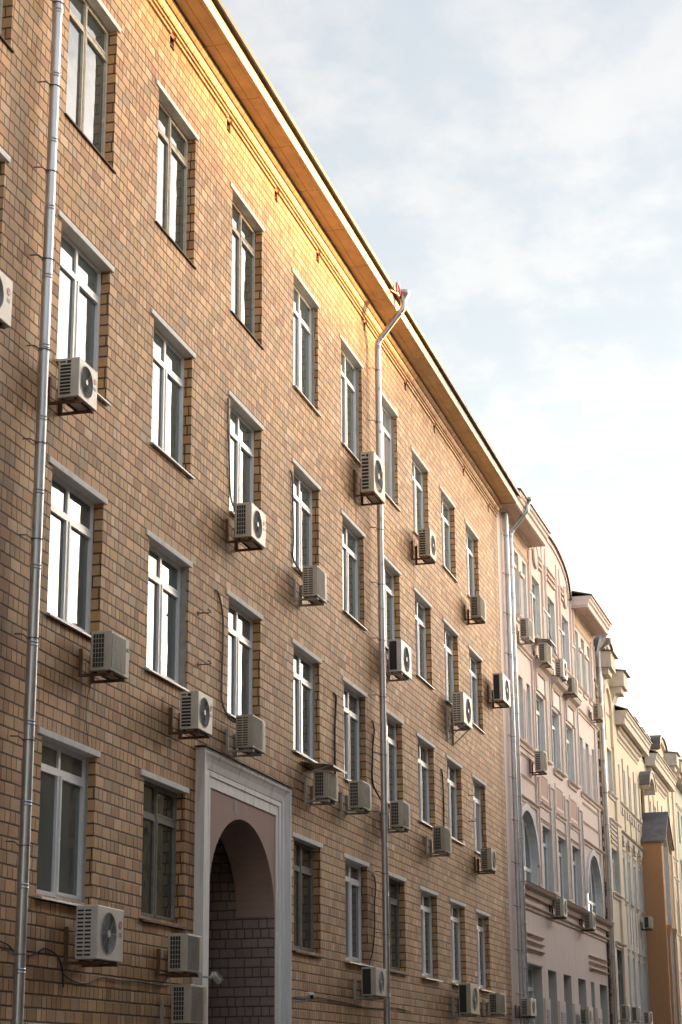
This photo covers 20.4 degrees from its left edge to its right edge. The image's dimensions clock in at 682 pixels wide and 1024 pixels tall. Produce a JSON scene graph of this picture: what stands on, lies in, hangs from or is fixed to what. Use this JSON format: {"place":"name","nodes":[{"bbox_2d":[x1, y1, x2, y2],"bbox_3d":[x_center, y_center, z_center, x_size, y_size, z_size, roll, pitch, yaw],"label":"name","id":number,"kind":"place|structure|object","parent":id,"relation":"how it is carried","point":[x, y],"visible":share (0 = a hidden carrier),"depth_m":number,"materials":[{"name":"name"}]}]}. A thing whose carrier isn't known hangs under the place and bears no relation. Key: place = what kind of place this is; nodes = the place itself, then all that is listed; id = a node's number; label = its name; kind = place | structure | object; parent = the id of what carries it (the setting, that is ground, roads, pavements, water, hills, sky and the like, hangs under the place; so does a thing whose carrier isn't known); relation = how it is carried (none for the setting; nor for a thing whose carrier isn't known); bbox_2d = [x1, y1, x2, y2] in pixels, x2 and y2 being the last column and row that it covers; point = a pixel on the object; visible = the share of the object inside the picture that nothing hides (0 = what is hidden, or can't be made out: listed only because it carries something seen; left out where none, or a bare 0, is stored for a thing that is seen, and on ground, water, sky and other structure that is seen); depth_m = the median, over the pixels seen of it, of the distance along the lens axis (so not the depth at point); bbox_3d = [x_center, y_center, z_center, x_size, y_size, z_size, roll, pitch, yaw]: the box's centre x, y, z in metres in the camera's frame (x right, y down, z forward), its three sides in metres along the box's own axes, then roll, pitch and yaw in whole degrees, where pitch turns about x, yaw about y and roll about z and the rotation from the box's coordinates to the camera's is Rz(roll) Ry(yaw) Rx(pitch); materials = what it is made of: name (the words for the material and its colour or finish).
{"place":"outdoors","nodes":[
{"label":"outdoors","id":0,"kind":"place"},
{"bbox_2d":[221,0,681,758],"label":"sky","id":1,"kind":"structure","parent":0,"point":[515,166],"materials":[{"name":"white"}]},
{"bbox_2d":[593,635,681,1023],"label":"cream house","id":2,"kind":"structure","parent":0,"point":[644,771],"depth_m":85.94,"materials":[{"name":"paint"}]},
{"bbox_2d":[597,637,618,1023],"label":"downpipe","id":3,"kind":"object","parent":2,"relation":"attached to","point":[603,643],"visible":0.96,"depth_m":75.52,"materials":[{"name":"grey metal"}]},
{"bbox_2d":[607,747,612,791],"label":"window","id":4,"kind":"structure","parent":2,"relation":"in","point":[609,758],"depth_m":80.04,"materials":[{"name":"glass"}]},
{"bbox_2d":[612,848,618,892],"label":"window","id":5,"kind":"structure","parent":2,"relation":"in","point":[614,853],"depth_m":79.18,"materials":[{"name":"glass"}]},
{"bbox_2d":[617,949,624,1023],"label":"window","id":6,"kind":"structure","parent":2,"relation":"in","point":[619,953],"depth_m":78.28,"materials":[{"name":"glass"}]},
{"bbox_2d":[675,775,681,909],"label":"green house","id":7,"kind":"structure","parent":0,"point":[678,795],"depth_m":106.28,"materials":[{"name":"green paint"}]},
{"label":"pavement","id":8,"kind":"structure","parent":0,"visible":0},
{"bbox_2d":[0,0,521,1023],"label":"brick building","id":9,"kind":"structure","parent":8,"relation":"on","point":[212,250],"depth_m":32.87,"materials":[{"name":"brick"}]},
{"bbox_2d":[0,271,12,329],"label":"air conditioner","id":10,"kind":"object","parent":9,"relation":"attached to","point":[6,286],"visible":1,"depth_m":23.08,"materials":[{"name":"grey"}]},
{"bbox_2d":[1,0,63,1023],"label":"downpipe","id":11,"kind":"object","parent":9,"relation":"attached to","point":[28,740],"visible":1,"depth_m":24.12,"materials":[{"name":"grey metal"}]},
{"bbox_2d":[34,726,100,905],"bbox_3d":[-3.649,4.060,24.862,0.314,2.159,2.070,-5,-17,14],"label":"window","id":12,"kind":"structure","parent":9,"relation":"in","point":[61,870],"depth_m":25.11,"materials":[{"name":"white plastic"}]},
{"bbox_2d":[47,357,97,415],"bbox_3d":[-3.637,-1.673,25.540,0.510,0.610,0.643,-5,-17,14],"label":"air conditioner","id":13,"kind":"object","parent":9,"relation":"attached to","point":[77,384],"visible":1,"depth_m":25.30,"materials":[{"name":"grey"}]},
{"bbox_2d":[46,456,107,638],"bbox_3d":[-3.697,0.572,25.905,0.274,2.152,2.070,-5,-17,14],"label":"window","id":14,"kind":"structure","parent":9,"relation":"in","point":[72,514],"depth_m":26.11,"materials":[{"name":"white plastic"}]},
{"bbox_2d":[55,209,114,405],"bbox_3d":[-3.724,-2.850,26.923,0.274,2.213,2.070,-5,-17,14],"label":"window","id":15,"kind":"structure","parent":9,"relation":"in","point":[80,277],"depth_m":27.17,"materials":[{"name":"white plastic"}]},
{"bbox_2d":[64,0,120,173],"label":"window","id":16,"kind":"structure","parent":9,"relation":"in","point":[86,95],"depth_m":28.34,"materials":[{"name":"white wood"}]},
{"bbox_2d":[63,905,123,966],"bbox_3d":[-3.238,5.548,24.732,0.510,0.740,0.923,-5,-17,14],"label":"air conditioner","id":17,"kind":"object","parent":9,"relation":"attached to","point":[99,936],"visible":1,"depth_m":24.39,"materials":[{"name":"grey"}]},
{"bbox_2d":[78,631,129,683],"bbox_3d":[-3.244,1.996,25.872,0.512,0.600,0.677,-5,-17,14],"label":"air conditioner","id":18,"kind":"object","parent":9,"relation":"attached to","point":[109,660],"visible":1,"depth_m":25.61,"materials":[{"name":"grey metal"}]},
{"bbox_2d":[139,769,188,929],"bbox_3d":[-2.718,5.068,28.265,0.274,2.164,2.070,-5,-17,14],"label":"window","id":19,"kind":"structure","parent":9,"relation":"in","point":[159,803],"depth_m":28.50,"materials":[{"name":"grey wood"}]},
{"bbox_2d":[145,529,192,690],"bbox_3d":[-2.746,1.576,29.305,0.274,2.152,2.070,-5,-17,14],"label":"window","id":20,"kind":"structure","parent":9,"relation":"in","point":[167,598],"depth_m":29.68,"materials":[{"name":"white plastic"}]},
{"bbox_2d":[150,308,195,479],"bbox_3d":[-2.773,-1.846,30.323,0.274,2.213,2.070,-5,-17,14],"label":"window","id":21,"kind":"structure","parent":9,"relation":"in","point":[168,364],"depth_m":30.57,"materials":[{"name":"white plastic"}]},
{"bbox_2d":[155,79,198,269],"bbox_3d":[-2.815,-5.550,31.428,0.249,2.504,2.070,-5,-17,14],"label":"window","id":22,"kind":"structure","parent":9,"relation":"in","point":[172,164],"depth_m":31.70,"materials":[{"name":"white wood"}]},
{"bbox_2d":[156,933,201,977],"bbox_3d":[-2.378,6.514,27.788,0.510,0.600,0.667,-5,-17,14],"label":"air conditioner","id":23,"kind":"object","parent":9,"relation":"attached to","point":[184,955],"visible":1,"depth_m":27.52,"materials":[{"name":"grey"}]},
{"bbox_2d":[160,984,206,1023],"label":"air conditioner","id":24,"kind":"object","parent":9,"relation":"attached to","point":[188,1003],"visible":1,"depth_m":27.48,"materials":[{"name":"grey"}]},
{"bbox_2d":[169,691,212,739],"bbox_3d":[-2.316,3.139,29.142,0.510,0.640,0.673,-5,-17,14],"label":"air conditioner","id":25,"kind":"object","parent":9,"relation":"attached to","point":[195,715],"visible":1,"depth_m":28.88,"materials":[{"name":"grey"}]},
{"bbox_2d":[215,589,235,722],"bbox_3d":[-1.934,2.419,31.643,0.144,2.154,0.831,-9,-19,27],"label":"cable","id":26,"kind":"object","parent":9,"relation":"attached to","point":[221,686],"visible":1,"depth_m":31.62,"materials":[{"name":"plastic"}]},
{"bbox_2d":[227,398,234,509],"bbox_3d":[-1.833,-0.888,33.016,0.120,2.167,0.571,-13,-21,37],"label":"cable","id":27,"kind":"object","parent":9,"relation":"attached to","point":[229,453],"visible":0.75,"depth_m":32.89,"materials":[{"name":"plastic"}]},
{"bbox_2d":[226,589,263,719],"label":"window","id":28,"kind":"structure","parent":9,"relation":"in","point":[240,626],"depth_m":33.15,"materials":[{"name":"white plastic"}]},
{"bbox_2d":[225,502,265,551],"bbox_3d":[-1.653,0.280,32.681,0.510,0.670,0.837,-5,-17,14],"label":"air conditioner","id":29,"kind":"object","parent":9,"relation":"attached to","point":[250,526],"visible":1,"depth_m":32.36,"materials":[{"name":"grey"}]},
{"bbox_2d":[226,714,264,756],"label":"air conditioner","id":30,"kind":"object","parent":9,"relation":"attached to","point":[250,736],"visible":1,"depth_m":31.45,"materials":[{"name":"grey metal"}]},
{"bbox_2d":[228,390,263,516],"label":"window","id":31,"kind":"structure","parent":9,"relation":"in","point":[241,434],"depth_m":34.18,"materials":[{"name":"white plastic"}]},
{"bbox_2d":[230,182,264,349],"bbox_3d":[-1.820,-4.500,34.985,0.249,2.504,2.070,-5,-17,14],"label":"window","id":32,"kind":"structure","parent":9,"relation":"in","point":[243,235],"depth_m":35.29,"materials":[{"name":"white wood"}]},
{"bbox_2d":[290,470,301,573],"bbox_3d":[-0.831,0.256,36.559,0.119,2.080,0.568,-13,-21,37],"label":"cable","id":33,"kind":"object","parent":9,"relation":"attached to","point":[298,568],"visible":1,"depth_m":36.51,"materials":[{"name":"plastic"}]},
{"bbox_2d":[291,457,320,574],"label":"window","id":34,"kind":"structure","parent":9,"relation":"in","point":[302,491],"depth_m":37.87,"materials":[{"name":"white plastic"}]},
{"bbox_2d":[291,267,321,416],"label":"window","id":35,"kind":"structure","parent":9,"relation":"in","point":[303,311],"depth_m":39.07,"materials":[{"name":"white plastic"}]},
{"bbox_2d":[291,638,321,762],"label":"window","id":36,"kind":"structure","parent":9,"relation":"in","point":[304,670],"depth_m":36.90,"materials":[{"name":"grey glass"}]},
{"bbox_2d":[291,831,324,957],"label":"window","id":37,"kind":"structure","parent":9,"relation":"in","point":[303,846],"depth_m":35.77,"materials":[{"name":"grey wood"}]},
{"bbox_2d":[293,565,326,606],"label":"air conditioner","id":38,"kind":"object","parent":9,"relation":"attached to","point":[313,589],"visible":1,"depth_m":36.17,"materials":[{"name":"grey"}]},
{"bbox_2d":[301,761,346,805],"bbox_3d":[-0.316,5.174,36.048,0.645,0.748,1.010,-5,-17,14],"label":"air conditioner","id":39,"kind":"object","parent":9,"relation":"attached to","point":[324,789],"visible":1,"depth_m":35.77,"materials":[{"name":"grey metal"}]},
{"bbox_2d":[339,333,363,465],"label":"window","id":40,"kind":"structure","parent":9,"relation":"in","point":[349,378],"depth_m":42.52,"materials":[{"name":"white plastic"}]},
{"bbox_2d":[340,509,367,630],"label":"window","id":41,"kind":"structure","parent":9,"relation":"in","point":[351,580],"depth_m":41.36,"materials":[{"name":"white plastic"}]},
{"bbox_2d":[342,676,367,781],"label":"window","id":42,"kind":"structure","parent":9,"relation":"in","point":[351,701],"depth_m":40.28,"materials":[{"name":"white plastic"}]},
{"bbox_2d":[340,780,371,814],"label":"air conditioner","id":43,"kind":"object","parent":9,"relation":"attached to","point":[359,799],"visible":1,"depth_m":38.23,"materials":[{"name":"grey"}]},
{"bbox_2d":[343,853,373,966],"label":"window","id":44,"kind":"structure","parent":9,"relation":"in","point":[353,865],"depth_m":39.22,"materials":[{"name":"white plastic"}]},
{"bbox_2d":[353,451,384,505],"bbox_3d":[0.616,-0.712,41.912,0.510,0.980,1.023,-5,-17,14],"label":"air conditioner","id":45,"kind":"object","parent":9,"relation":"attached to","point":[372,478],"visible":1,"depth_m":41.53,"materials":[{"name":"grey"}]},
{"bbox_2d":[353,967,386,999],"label":"air conditioner","id":46,"kind":"object","parent":9,"relation":"attached to","point":[373,983],"visible":1,"depth_m":38.03,"materials":[{"name":"grey"}]},
{"bbox_2d":[369,289,409,1023],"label":"downpipe","id":47,"kind":"object","parent":9,"relation":"attached to","point":[404,294],"visible":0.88,"depth_m":41.82,"materials":[{"name":"grey metal"}]},
{"bbox_2d":[381,391,400,511],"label":"window","id":48,"kind":"structure","parent":9,"relation":"in","point":[388,456],"depth_m":45.88,"materials":[{"name":"white plastic"}]},
{"bbox_2d":[384,555,400,649],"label":"window","id":49,"kind":"structure","parent":9,"relation":"in","point":[390,569],"depth_m":44.70,"materials":[{"name":"white plastic"}]},
{"bbox_2d":[386,708,403,804],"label":"window","id":50,"kind":"structure","parent":9,"relation":"in","point":[391,717],"depth_m":43.66,"materials":[{"name":"glass"}]},
{"bbox_2d":[386,639,411,681],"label":"air conditioner","id":51,"kind":"object","parent":9,"relation":"attached to","point":[399,661],"visible":0.99,"depth_m":42.65,"materials":[{"name":"grey"}]},
{"bbox_2d":[388,871,409,975],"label":"window","id":52,"kind":"structure","parent":9,"relation":"in","point":[394,879],"depth_m":42.61,"materials":[{"name":"grey wood"}]},
{"bbox_2d":[388,800,410,832],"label":"air conditioner","id":53,"kind":"object","parent":9,"relation":"attached to","point":[400,816],"visible":0.97,"depth_m":41.49,"materials":[{"name":"grey"}]},
{"bbox_2d":[411,446,428,536],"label":"window","id":54,"kind":"structure","parent":9,"relation":"in","point":[419,467],"depth_m":48.88,"materials":[{"name":"white plastic"}]},
{"bbox_2d":[411,528,435,564],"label":"air conditioner","id":55,"kind":"object","parent":9,"relation":"attached to","point":[426,548],"visible":1,"depth_m":46.73,"materials":[{"name":"grey"}]},
{"bbox_2d":[413,586,434,689],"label":"window","id":56,"kind":"structure","parent":9,"relation":"in","point":[421,602],"depth_m":47.76,"materials":[{"name":"white plastic"}]},
{"bbox_2d":[416,732,434,828],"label":"window","id":57,"kind":"structure","parent":9,"relation":"in","point":[423,773],"depth_m":46.74,"materials":[{"name":"glass"}]},
{"bbox_2d":[419,885,442,981],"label":"window","id":58,"kind":"structure","parent":9,"relation":"in","point":[426,917],"depth_m":45.71,"materials":[{"name":"white plastic"}]},
{"bbox_2d":[425,826,451,856],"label":"air conditioner","id":59,"kind":"object","parent":9,"relation":"attached to","point":[442,844],"visible":1,"depth_m":45.57,"materials":[{"name":"grey"}]},
{"bbox_2d":[439,485,458,582],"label":"window","id":60,"kind":"structure","parent":9,"relation":"in","point":[446,503],"depth_m":51.99,"materials":[{"name":"white plastic"}]},
{"bbox_2d":[442,617,458,705],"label":"window","id":61,"kind":"structure","parent":9,"relation":"in","point":[448,629],"depth_m":50.98,"materials":[{"name":"white plastic"}]},
{"bbox_2d":[446,754,465,845],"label":"window","id":62,"kind":"structure","parent":9,"relation":"in","point":[452,764],"depth_m":49.97,"materials":[{"name":"glass"}]},
{"bbox_2d":[449,898,465,985],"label":"window","id":63,"kind":"structure","parent":9,"relation":"in","point":[455,919],"depth_m":48.92,"materials":[{"name":"white plastic"}]},
{"bbox_2d":[446,692,471,745],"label":"air conditioner","id":64,"kind":"object","parent":9,"relation":"attached to","point":[462,711],"visible":1,"depth_m":49.21,"materials":[{"name":"grey"}]},
{"bbox_2d":[452,983,479,1016],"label":"air conditioner","id":65,"kind":"object","parent":9,"relation":"attached to","point":[468,1002],"visible":1,"depth_m":47.01,"materials":[{"name":"grey"}]},
{"bbox_2d":[464,519,478,597],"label":"window","id":66,"kind":"structure","parent":9,"relation":"in","point":[469,542],"depth_m":55.20,"materials":[{"name":"white plastic"}]},
{"bbox_2d":[464,595,485,624],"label":"air conditioner","id":67,"kind":"object","parent":9,"relation":"attached to","point":[478,609],"visible":1,"depth_m":52.75,"materials":[{"name":"grey"}]},
{"bbox_2d":[468,644,485,733],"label":"window","id":68,"kind":"structure","parent":9,"relation":"in","point":[473,655],"depth_m":54.18,"materials":[{"name":"glass"}]},
{"bbox_2d":[471,773,486,854],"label":"window","id":69,"kind":"structure","parent":9,"relation":"in","point":[477,783],"depth_m":53.15,"materials":[{"name":"white plastic"}]},
{"bbox_2d":[475,908,494,992],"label":"window","id":70,"kind":"structure","parent":9,"relation":"in","point":[480,915],"depth_m":52.10,"materials":[{"name":"white plastic"}]},
{"bbox_2d":[474,848,496,873],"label":"air conditioner","id":71,"kind":"object","parent":9,"relation":"attached to","point":[488,859],"visible":1,"depth_m":51.23,"materials":[{"name":"grey"}]},
{"bbox_2d":[482,993,506,1016],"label":"air conditioner","id":72,"kind":"object","parent":9,"relation":"attached to","point":[496,1005],"visible":1,"depth_m":50.69,"materials":[{"name":"grey"}]},
{"bbox_2d":[487,673,510,708],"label":"air conditioner","id":73,"kind":"object","parent":9,"relation":"attached to","point":[501,692],"visible":1,"depth_m":55.23,"materials":[{"name":"grey"}]},
{"bbox_2d":[496,488,613,1023],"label":"pink house","id":74,"kind":"structure","parent":8,"relation":"on","point":[564,853],"depth_m":65.59,"materials":[{"name":"paint"}]},
{"bbox_2d":[503,512,524,1023],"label":"downpipe","id":75,"kind":"object","parent":74,"relation":"attached to","point":[512,735],"visible":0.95,"depth_m":57.70,"materials":[{"name":"grey metal"}]},
{"bbox_2d":[514,550,519,613],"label":"window","id":76,"kind":"structure","parent":74,"relation":"in","point":[515,554],"depth_m":62.20,"materials":[{"name":"white plastic"}]},
{"bbox_2d":[505,497,531,1023],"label":"downpipe","id":77,"kind":"object","parent":74,"relation":"attached to","point":[515,673],"visible":0.96,"depth_m":58.27,"materials":[{"name":"grey metal"}]},
{"bbox_2d":[518,675,524,739],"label":"window","id":78,"kind":"structure","parent":74,"relation":"in","point":[520,680],"depth_m":61.03,"materials":[{"name":"glass"}]},
{"bbox_2d":[522,561,526,617],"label":"window","id":79,"kind":"structure","parent":74,"relation":"in","point":[523,565],"depth_m":63.43,"materials":[{"name":"white plastic"}]},
{"bbox_2d":[515,998,536,1018],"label":"air conditioner","id":80,"kind":"object","parent":74,"relation":"attached to","point":[528,1007],"visible":1,"depth_m":55.31,"materials":[{"name":"grey"}]},
{"bbox_2d":[518,618,534,644],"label":"air conditioner","id":81,"kind":"object","parent":74,"relation":"attached to","point":[526,634],"visible":0.96,"depth_m":60.49,"materials":[{"name":"grey"}]},
{"bbox_2d":[522,817,531,881],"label":"arched window","id":82,"kind":"structure","parent":74,"relation":"in","point":[526,842],"depth_m":60.51,"materials":[{"name":"glass"}]},
{"bbox_2d":[526,683,531,745],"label":"window","id":83,"kind":"structure","parent":74,"relation":"in","point":[528,687],"depth_m":62.23,"materials":[{"name":"glass"}]},
{"bbox_2d":[527,964,543,1023],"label":"window","id":84,"kind":"structure","parent":74,"relation":"in","point":[535,991],"depth_m":59.90,"materials":[{"name":"glass"}]},
{"bbox_2d":[532,576,540,637],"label":"window","id":85,"kind":"structure","parent":74,"relation":"in","point":[535,585],"depth_m":65.65,"materials":[{"name":"white plastic"}]},
{"bbox_2d":[529,751,547,775],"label":"air conditioner","id":86,"kind":"object","parent":74,"relation":"attached to","point":[541,766],"visible":1,"depth_m":61.02,"materials":[{"name":"grey"}]},
{"bbox_2d":[536,693,545,751],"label":"window","id":87,"kind":"structure","parent":74,"relation":"in","point":[539,701],"depth_m":64.50,"materials":[{"name":"glass"}]},
{"bbox_2d":[532,638,555,667],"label":"air conditioner","id":88,"kind":"object","parent":74,"relation":"attached to","point":[545,652],"visible":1,"depth_m":63.49,"materials":[{"name":"grey"}]},
{"bbox_2d":[542,825,552,892],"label":"window","id":89,"kind":"structure","parent":74,"relation":"in","point":[546,832],"depth_m":63.52,"materials":[{"name":"glass"}]},
{"bbox_2d":[547,595,555,655],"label":"window","id":90,"kind":"structure","parent":74,"relation":"in","point":[551,613],"depth_m":68.50,"materials":[{"name":"white plastic"}]},
{"bbox_2d":[548,970,557,1023],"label":"window","id":91,"kind":"structure","parent":74,"relation":"in","point":[552,981],"depth_m":62.41,"materials":[{"name":"glass"}]},
{"bbox_2d":[552,709,560,769],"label":"window","id":92,"kind":"structure","parent":74,"relation":"in","point":[555,717],"depth_m":67.27,"materials":[{"name":"glass"}]},
{"bbox_2d":[549,898,566,919],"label":"air conditioner","id":93,"kind":"object","parent":74,"relation":"attached to","point":[560,908],"visible":1,"depth_m":62.23,"materials":[{"name":"grey"}]},
{"bbox_2d":[553,658,567,681],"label":"air conditioner","id":94,"kind":"object","parent":74,"relation":"attached to","point":[561,667],"visible":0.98,"depth_m":66.48,"materials":[{"name":"grey"}]},
{"bbox_2d":[558,836,567,899],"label":"window","id":95,"kind":"structure","parent":74,"relation":"in","point":[561,842],"depth_m":66.31,"materials":[{"name":"glass"}]},
{"bbox_2d":[561,614,569,671],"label":"window","id":96,"kind":"structure","parent":74,"relation":"in","point":[565,633],"depth_m":71.25,"materials":[{"name":"white plastic"}]},
{"bbox_2d":[563,974,572,1023],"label":"window","id":97,"kind":"structure","parent":74,"relation":"in","point":[567,979],"depth_m":65.18,"materials":[{"name":"glass"}]},
{"bbox_2d":[562,677,577,697],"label":"air conditioner","id":98,"kind":"object","parent":74,"relation":"attached to","point":[572,684],"visible":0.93,"depth_m":68.57,"materials":[{"name":"grey"}]},
{"bbox_2d":[566,723,574,781],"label":"window","id":99,"kind":"structure","parent":74,"relation":"in","point":[569,731],"depth_m":70.05,"materials":[{"name":"glass"}]},
{"bbox_2d":[572,845,581,906],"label":"window","id":100,"kind":"structure","parent":74,"relation":"in","point":[576,858],"depth_m":69.09,"materials":[{"name":"glass"}]},
{"bbox_2d":[578,978,586,1008],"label":"window","id":101,"kind":"structure","parent":74,"relation":"in","point":[581,983],"depth_m":68.18,"materials":[{"name":"glass"}]},
{"bbox_2d":[580,1009,591,1023],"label":"air conditioner","id":102,"kind":"object","parent":74,"relation":"attached to","point":[585,1016],"visible":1,"depth_m":65.23,"materials":[{"name":"grey"}]},
{"bbox_2d":[579,912,595,931],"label":"air conditioner","id":103,"kind":"object","parent":74,"relation":"attached to","point":[589,921],"visible":1,"depth_m":67.89,"materials":[{"name":"grey"}]},
{"bbox_2d":[588,863,596,914],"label":"arched window","id":104,"kind":"structure","parent":74,"relation":"in","point":[592,902],"depth_m":72.82,"materials":[{"name":"white plastic"}]},
{"bbox_2d":[588,703,603,722],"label":"air conditioner","id":105,"kind":"object","parent":74,"relation":"attached to","point":[598,714],"visible":1,"depth_m":74.45,"materials":[{"name":"grey"}]},
{"bbox_2d":[600,984,608,1023],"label":"window","id":106,"kind":"structure","parent":74,"relation":"in","point":[603,989],"depth_m":72.87,"materials":[{"name":"glass"}]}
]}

